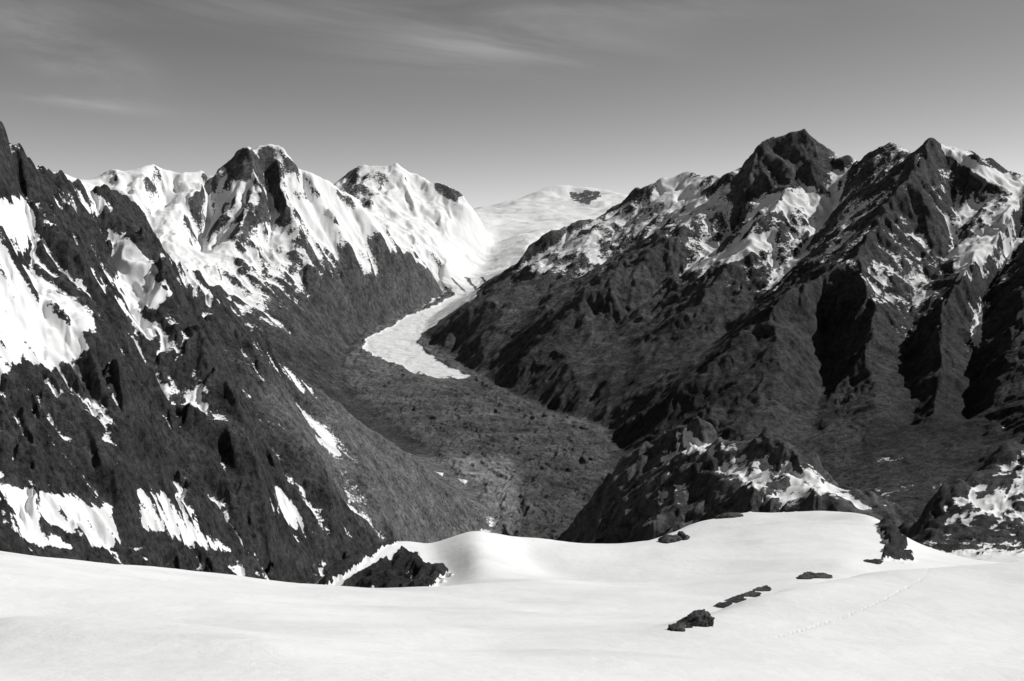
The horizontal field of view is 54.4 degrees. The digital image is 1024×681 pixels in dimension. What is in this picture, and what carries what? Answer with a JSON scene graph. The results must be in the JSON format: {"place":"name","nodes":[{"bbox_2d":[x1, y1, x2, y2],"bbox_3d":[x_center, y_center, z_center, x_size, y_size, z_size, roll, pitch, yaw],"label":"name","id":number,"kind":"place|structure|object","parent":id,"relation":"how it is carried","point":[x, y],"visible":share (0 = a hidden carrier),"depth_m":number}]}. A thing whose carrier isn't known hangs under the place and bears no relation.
{"place":"outdoors","nodes":[
{"label":"outdoors","id":0,"kind":"place"},
{"bbox_2d":[0,121,503,583],"bbox_3d":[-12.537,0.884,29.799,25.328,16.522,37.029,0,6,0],"label":"rocky mountain","id":1,"kind":"structure","parent":0,"point":[159,407],"depth_m":21.01},
{"bbox_2d":[53,144,537,456],"bbox_3d":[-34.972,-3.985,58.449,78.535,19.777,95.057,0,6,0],"label":"snowy mountain","id":2,"kind":"structure","parent":0,"point":[312,277],"depth_m":80.44},
{"bbox_2d":[333,163,558,242],"bbox_3d":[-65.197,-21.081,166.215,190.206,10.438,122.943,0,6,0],"label":"snowy mountain","id":3,"kind":"structure","parent":0,"point":[397,191],"depth_m":112.33},
{"bbox_2d":[341,287,622,539],"bbox_3d":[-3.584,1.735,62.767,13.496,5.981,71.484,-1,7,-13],"label":"valley floor","id":4,"kind":"structure","parent":0,"point":[524,468],"depth_m":52.36},
{"bbox_2d":[363,185,627,390],"bbox_3d":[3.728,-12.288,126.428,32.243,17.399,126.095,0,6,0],"label":"glacier","id":5,"kind":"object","parent":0,"point":[477,247],"visible":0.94,"depth_m":109.97},
{"bbox_2d":[0,511,1023,680],"bbox_3d":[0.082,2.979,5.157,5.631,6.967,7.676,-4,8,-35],"label":"snowfield","id":6,"kind":"structure","parent":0,"point":[477,606],"depth_m":1.92},
{"bbox_2d":[658,531,689,542],"bbox_3d":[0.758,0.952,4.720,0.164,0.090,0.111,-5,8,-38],"label":"rock outcrop","id":7,"kind":"object","parent":6,"relation":"on","point":[678,536],"visible":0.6,"depth_m":4.69},
{"bbox_2d":[667,609,714,631],"bbox_3d":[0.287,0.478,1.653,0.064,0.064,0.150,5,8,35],"label":"rock outcrop","id":8,"kind":"object","parent":6,"relation":"on","point":[701,618],"visible":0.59,"depth_m":1.67},
{"bbox_2d":[714,512,742,518],"bbox_3d":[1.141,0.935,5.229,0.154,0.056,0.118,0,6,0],"label":"rock outcrop","id":9,"kind":"object","parent":6,"relation":"on","point":[730,515],"visible":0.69,"depth_m":5.22},
{"bbox_2d":[713,585,771,607],"bbox_3d":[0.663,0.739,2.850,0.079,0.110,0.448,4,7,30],"label":"rock outcrop","id":10,"kind":"object","parent":6,"relation":"on","point":[735,599],"visible":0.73,"depth_m":2.79},
{"bbox_2d":[796,571,832,578],"bbox_3d":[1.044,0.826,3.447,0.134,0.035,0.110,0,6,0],"label":"rock outcrop","id":11,"kind":"object","parent":6,"relation":"on","point":[808,575],"visible":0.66,"depth_m":3.44},
{"bbox_2d":[864,559,882,563],"bbox_3d":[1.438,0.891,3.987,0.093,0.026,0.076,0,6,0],"label":"rock outcrop","id":12,"kind":"object","parent":6,"relation":"on","point":[875,561],"visible":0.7,"depth_m":3.98},
{"bbox_2d":[0,0,1023,207],"label":"sky","id":13,"kind":"structure","parent":0,"point":[492,102]},
{"bbox_2d":[423,129,1023,520],"bbox_3d":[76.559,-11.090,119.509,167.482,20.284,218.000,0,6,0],"label":"rocky mountain","id":14,"kind":"structure","parent":0,"point":[849,320],"depth_m":59.82},
{"bbox_2d":[555,416,900,543],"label":"rocky knoll","id":15,"kind":"structure","parent":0,"point":[693,471],"depth_m":10.99},
{"bbox_2d":[897,437,1023,562],"bbox_3d":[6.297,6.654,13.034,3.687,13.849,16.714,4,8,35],"label":"rocky slope","id":16,"kind":"structure","parent":0,"point":[978,514],"depth_m":6.42}
]}

